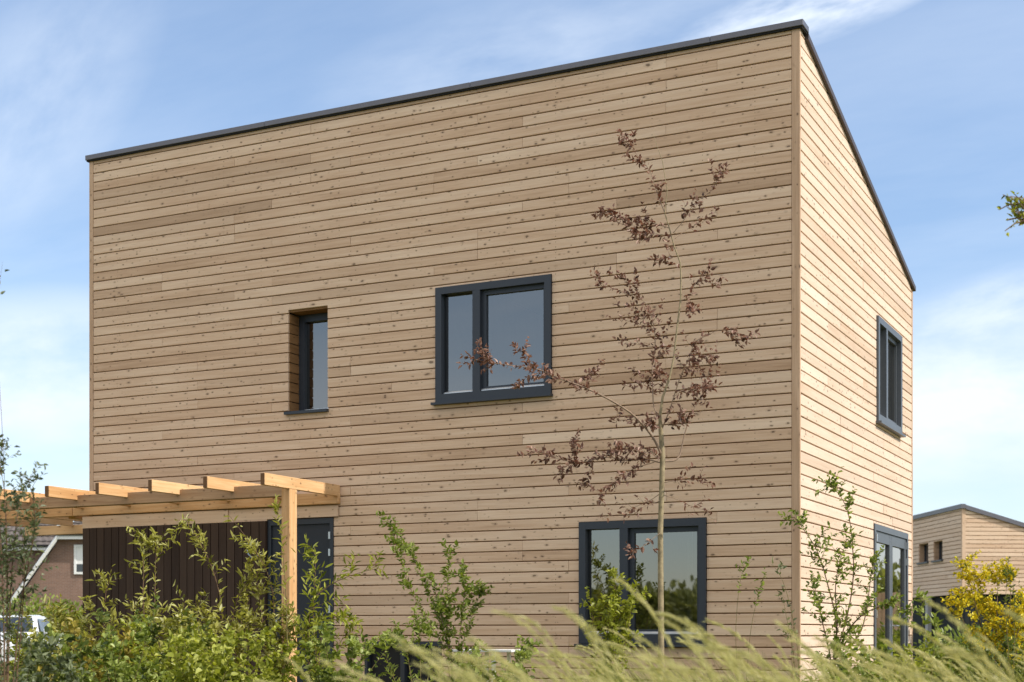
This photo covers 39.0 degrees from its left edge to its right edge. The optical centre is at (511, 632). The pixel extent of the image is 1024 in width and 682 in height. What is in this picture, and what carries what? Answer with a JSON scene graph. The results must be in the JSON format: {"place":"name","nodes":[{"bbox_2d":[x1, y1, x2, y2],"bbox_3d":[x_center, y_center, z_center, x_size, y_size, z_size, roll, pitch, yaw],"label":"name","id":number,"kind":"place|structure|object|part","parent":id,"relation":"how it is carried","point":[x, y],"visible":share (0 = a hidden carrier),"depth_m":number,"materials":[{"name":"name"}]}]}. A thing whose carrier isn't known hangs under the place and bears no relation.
{"place":"outdoors","nodes":[
{"label":"outdoors","id":0,"kind":"place"},
{"bbox_2d":[0,523,56,611],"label":"roof","id":1,"kind":"structure","parent":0,"point":[44,542],"depth_m":68.00,"materials":[{"name":"brown tile"}]},
{"bbox_2d":[4,521,82,621],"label":"brick house","id":2,"kind":"structure","parent":0,"point":[64,553],"depth_m":60.00,"materials":[{"name":"brown brick"}]},
{"bbox_2d":[74,545,82,573],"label":"window","id":3,"kind":"structure","parent":2,"relation":"in","point":[78,549],"depth_m":59.96,"materials":[{"name":"white glass"}]},
{"bbox_2d":[0,664,1023,681],"bbox_3d":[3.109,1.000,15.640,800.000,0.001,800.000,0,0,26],"label":"ground","id":4,"kind":"structure","parent":0,"point":[77,671],"depth_m":34.50,"materials":[{"name":"green plant"}]},
{"bbox_2d":[0,263,8,681],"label":"thin sapling","id":5,"kind":"object","parent":4,"relation":"on","point":[2,292],"visible":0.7,"depth_m":9.18,"materials":[{"name":"green plant"}]},
{"bbox_2d":[0,434,58,681],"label":"grey willow","id":6,"kind":"object","parent":4,"relation":"on","point":[34,523],"visible":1,"depth_m":9.19,"materials":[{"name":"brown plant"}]},
{"bbox_2d":[0,615,59,662],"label":"parked car","id":7,"kind":"object","parent":4,"relation":"on","point":[39,624],"visible":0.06,"depth_m":35.28,"materials":[{"name":"white paint"}]},
{"bbox_3d":[-11.689,-0.165,36.379,0.195,0.370,2.550,0,0,-8],"label":"side window","id":8,"kind":"part","parent":7,"relation":"part of","materials":[{"name":"glass"}]},
{"bbox_2d":[0,590,82,667],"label":"garden hedge","id":9,"kind":"object","parent":4,"relation":"on","point":[35,606],"visible":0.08,"depth_m":40.89,"materials":[{"name":"green plant"}]},
{"bbox_2d":[0,606,93,681],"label":"bush","id":10,"kind":"object","parent":4,"relation":"on","point":[23,648],"visible":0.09,"depth_m":15.50,"materials":[{"name":"green plant"}]},
{"bbox_2d":[9,633,89,681],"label":"bush","id":11,"kind":"object","parent":4,"relation":"on","point":[62,661],"visible":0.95,"depth_m":10.35,"materials":[{"name":"green plant"}]},
{"bbox_2d":[0,625,107,681],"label":"bush","id":12,"kind":"object","parent":4,"relation":"on","point":[86,650],"visible":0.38,"depth_m":11.00,"materials":[{"name":"green plant"}]},
{"bbox_2d":[19,608,118,680],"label":"bush","id":13,"kind":"object","parent":4,"relation":"on","point":[34,631],"visible":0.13,"depth_m":14.37,"materials":[{"name":"green plant"}]},
{"bbox_2d":[37,564,134,672],"bbox_3d":[-4.274,0.146,14.777,1.118,1.711,0.748,0,0,26],"label":"willow shrub","id":14,"kind":"object","parent":4,"relation":"on","point":[89,606],"visible":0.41,"depth_m":14.79,"materials":[{"name":"green plant"}]},
{"bbox_2d":[37,617,139,681],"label":"bush","id":15,"kind":"object","parent":4,"relation":"on","point":[74,630],"visible":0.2,"depth_m":12.29,"materials":[{"name":"green plant"}]},
{"bbox_2d":[47,619,182,681],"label":"bush","id":16,"kind":"object","parent":4,"relation":"on","point":[120,670],"visible":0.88,"depth_m":11.80,"materials":[{"name":"green plant"}]},
{"bbox_2d":[92,593,215,671],"bbox_3d":[-3.294,0.312,13.342,1.138,1.380,1.076,0,0,-15],"label":"bush","id":17,"kind":"object","parent":4,"relation":"on","point":[154,632],"visible":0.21,"depth_m":13.40,"materials":[{"name":"green plant"}]},
{"bbox_2d":[120,526,209,668],"bbox_3d":[-3.564,-0.035,14.549,0.894,2.073,0.860,0,0,26],"label":"willow shrub","id":18,"kind":"object","parent":4,"relation":"on","point":[153,543],"visible":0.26,"depth_m":14.41,"materials":[{"name":"green plant"}]},
{"bbox_2d":[0,473,339,681],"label":"pergola","id":19,"kind":"object","parent":4,"relation":"on","point":[64,508],"visible":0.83,"depth_m":18.28,"materials":[{"name":"brown wood"}]},
{"bbox_2d":[114,614,237,681],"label":"bush","id":20,"kind":"object","parent":4,"relation":"on","point":[154,651],"visible":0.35,"depth_m":12.38,"materials":[{"name":"green plant"}]},
{"bbox_2d":[155,605,252,681],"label":"bush","id":21,"kind":"object","parent":4,"relation":"on","point":[177,620],"visible":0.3,"depth_m":13.43,"materials":[{"name":"green plant"}]},
{"bbox_2d":[162,623,256,681],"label":"bush","id":22,"kind":"object","parent":4,"relation":"on","point":[193,672],"visible":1,"depth_m":11.30,"materials":[{"name":"green plant"}]},
{"bbox_2d":[168,513,265,670],"bbox_3d":[-2.966,-0.109,14.576,0.997,2.222,0.832,0,0,-12],"label":"willow shrub","id":23,"kind":"object","parent":4,"relation":"on","point":[244,592],"visible":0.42,"depth_m":14.58,"materials":[{"name":"green plant"}]},
{"bbox_2d":[181,622,310,681],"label":"bush","id":24,"kind":"object","parent":4,"relation":"on","point":[268,673],"visible":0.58,"depth_m":11.97,"materials":[{"name":"green plant"}]},
{"bbox_2d":[224,514,302,681],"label":"willow shrub","id":25,"kind":"object","parent":4,"relation":"on","point":[252,545],"visible":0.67,"depth_m":14.48,"materials":[{"name":"green plant"}]},
{"bbox_2d":[268,494,293,681],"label":"willow shrub","id":26,"kind":"object","parent":4,"relation":"on","point":[275,506],"visible":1,"depth_m":14.00,"materials":[{"name":"green plant"}]},
{"bbox_2d":[284,534,387,681],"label":"willow shrub","id":27,"kind":"object","parent":4,"relation":"on","point":[342,615],"visible":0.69,"depth_m":14.16,"materials":[{"name":"green plant"}]},
{"bbox_2d":[293,621,412,681],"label":"bush","id":28,"kind":"object","parent":4,"relation":"on","point":[356,646],"visible":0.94,"depth_m":12.50,"materials":[{"name":"green plant"}]},
{"bbox_2d":[371,605,442,681],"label":"leafy sapling","id":29,"kind":"object","parent":4,"relation":"on","point":[427,630],"visible":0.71,"depth_m":13.79,"materials":[{"name":"green plant"}]},
{"bbox_2d":[376,510,493,681],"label":"leafy sapling","id":30,"kind":"object","parent":4,"relation":"on","point":[445,609],"visible":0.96,"depth_m":14.56,"materials":[{"name":"green plant"}]},
{"bbox_2d":[453,649,519,681],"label":"garden table","id":31,"kind":"object","parent":4,"relation":"on","point":[501,650],"visible":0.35,"depth_m":15.38,"materials":[{"name":"white paint"}]},
{"bbox_2d":[432,635,542,681],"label":"bush","id":32,"kind":"object","parent":4,"relation":"on","point":[525,652],"visible":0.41,"depth_m":13.37,"materials":[{"name":"green plant"}]},
{"bbox_2d":[82,19,915,681],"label":"timber house","id":33,"kind":"structure","parent":4,"relation":"on","point":[330,295],"depth_m":17.43,"materials":[{"name":"wood"}]},
{"bbox_2d":[268,518,334,681],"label":"entrance door","id":34,"kind":"structure","parent":33,"relation":"in","point":[320,530],"depth_m":18.48,"materials":[{"name":"black metal"}]},
{"bbox_2d":[284,306,329,414],"bbox_3d":[-2.557,-3.473,18.581,0.654,1.344,0.350,0,0,26],"label":"window","id":35,"kind":"structure","parent":33,"relation":"in","point":[311,335],"depth_m":18.73,"materials":[{"name":"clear glass"}]},
{"bbox_2d":[365,642,441,681],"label":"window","id":36,"kind":"structure","parent":33,"relation":"in","point":[397,658],"depth_m":17.93,"materials":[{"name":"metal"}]},
{"bbox_2d":[431,274,552,405],"bbox_3d":[-0.228,-3.483,17.315,1.602,1.426,0.195,0,0,26],"label":"window","id":37,"kind":"structure","parent":33,"relation":"in","point":[501,313],"depth_m":17.34,"materials":[{"name":"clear glass"}]},
{"bbox_2d":[574,518,707,646],"bbox_3d":[1.474,-0.563,16.474,1.594,1.436,0.195,0,0,26],"label":"window","id":38,"kind":"structure","parent":33,"relation":"in","point":[602,545],"depth_m":16.46,"materials":[{"name":"clear glass"}]},
{"bbox_2d":[871,524,908,672],"bbox_3d":[5.186,-0.224,19.890,0.196,2.409,2.192,0,0,26],"label":"glazed door","id":39,"kind":"structure","parent":33,"relation":"in","point":[894,572],"depth_m":19.85,"materials":[{"name":"clear glass"}]},
{"bbox_2d":[875,315,905,437],"bbox_3d":[5.114,-3.469,19.745,0.195,1.419,1.607,0,0,26],"label":"window","id":40,"kind":"structure","parent":33,"relation":"in","point":[889,343],"depth_m":19.93,"materials":[{"name":"grey glass"}]},
{"bbox_2d":[456,129,760,679],"bbox_3d":[0.899,-1.973,14.230,2.899,6.048,1.308,0,0,-2],"label":"young tree","id":41,"kind":"object","parent":4,"relation":"on","point":[656,372],"visible":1,"depth_m":14.19,"materials":[{"name":"brown plant"}]},
{"bbox_2d":[579,565,651,681],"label":"lime bush","id":42,"kind":"object","parent":4,"relation":"on","point":[623,613],"visible":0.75,"depth_m":14.03,"materials":[{"name":"green plant"}]},
{"bbox_2d":[736,556,766,680],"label":"thin sapling","id":43,"kind":"object","parent":4,"relation":"on","point":[745,574],"visible":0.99,"depth_m":14.60,"materials":[{"name":"green plant"}]},
{"bbox_2d":[772,557,801,680],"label":"thin sapling","id":44,"kind":"object","parent":4,"relation":"on","point":[783,600],"visible":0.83,"depth_m":13.60,"materials":[{"name":"green plant"}]},
{"bbox_2d":[778,466,917,669],"bbox_3d":[3.163,-0.308,13.820,1.182,2.617,1.081,0,0,-9],"label":"corner shrub","id":45,"kind":"object","parent":4,"relation":"on","point":[816,598],"visible":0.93,"depth_m":13.91,"materials":[{"name":"green plant"}]},
{"bbox_2d":[801,638,909,681],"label":"bush","id":46,"kind":"object","parent":4,"relation":"on","point":[867,658],"visible":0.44,"depth_m":12.29,"materials":[{"name":"green plant"}]},
{"bbox_2d":[844,632,939,681],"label":"bush","id":47,"kind":"object","parent":4,"relation":"on","point":[897,656],"visible":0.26,"depth_m":13.14,"materials":[{"name":"green plant"}]},
{"bbox_2d":[913,587,946,679],"bbox_3d":[3.937,0.278,13.611,0.257,1.444,0.264,0,0,-44],"label":"thin sapling","id":48,"kind":"object","parent":4,"relation":"on","point":[936,622],"visible":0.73,"depth_m":13.60,"materials":[{"name":"green plant"}]},
{"bbox_2d":[895,641,975,681],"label":"bush","id":49,"kind":"object","parent":4,"relation":"on","point":[939,656],"visible":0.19,"depth_m":16.22,"materials":[{"name":"green plant"}]},
{"bbox_2d":[917,633,992,680],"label":"bush","id":50,"kind":"object","parent":4,"relation":"on","point":[957,665],"visible":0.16,"depth_m":26.95,"materials":[{"name":"green plant"}]},
{"bbox_2d":[913,504,1023,666],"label":"timber house","id":51,"kind":"structure","parent":4,"relation":"on","point":[943,538],"depth_m":43.53,"materials":[{"name":"wood"}]},
{"bbox_2d":[916,543,928,564],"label":"window","id":52,"kind":"structure","parent":51,"relation":"in","point":[923,548],"depth_m":46.79,"materials":[{"name":"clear glass"}]},
{"bbox_2d":[931,540,942,562],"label":"window","id":53,"kind":"structure","parent":51,"relation":"in","point":[938,547],"depth_m":45.44,"materials":[{"name":"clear glass"}]},
{"bbox_2d":[914,624,1023,675],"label":"garden hedge","id":54,"kind":"object","parent":4,"relation":"on","point":[959,638],"visible":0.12,"depth_m":30.25,"materials":[{"name":"green plant"}]},
{"bbox_2d":[941,549,1023,680],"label":"yellow broom","id":55,"kind":"object","parent":4,"relation":"on","point":[992,610],"visible":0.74,"depth_m":20.95,"materials":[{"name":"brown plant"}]},
{"bbox_2d":[962,634,1023,681],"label":"bush","id":56,"kind":"object","parent":4,"relation":"on","point":[1009,646],"visible":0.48,"depth_m":19.13,"materials":[{"name":"green plant"}]},
{"bbox_2d":[997,191,1023,236],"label":"roadside tree","id":57,"kind":"object","parent":4,"relation":"on","point":[1017,205],"visible":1,"depth_m":9.48,"materials":[{"name":"green plant"}]},
{"bbox_2d":[1000,556,1021,677],"bbox_3d":[6.053,0.036,17.531,0.294,1.928,0.250,0,0,-27],"label":"thin sapling","id":58,"kind":"object","parent":4,"relation":"on","point":[1005,574],"visible":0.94,"depth_m":17.50,"materials":[{"name":"green plant"}]},
{"bbox_2d":[0,0,1023,525],"label":"sky","id":59,"kind":"structure","parent":0,"point":[929,94],"materials":[{"name":"blue"}]},
{"bbox_2d":[295,642,1023,681],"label":"tall grass","id":60,"kind":"structure","parent":0,"point":[645,678],"depth_m":10.22,"materials":[{"name":"green plant"}]},
{"bbox_2d":[252,577,1023,681],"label":"grass plumes","id":61,"kind":"object","parent":60,"relation":"attached to","point":[735,664],"depth_m":4.82,"materials":[{"name":"beige plant"}]}
]}

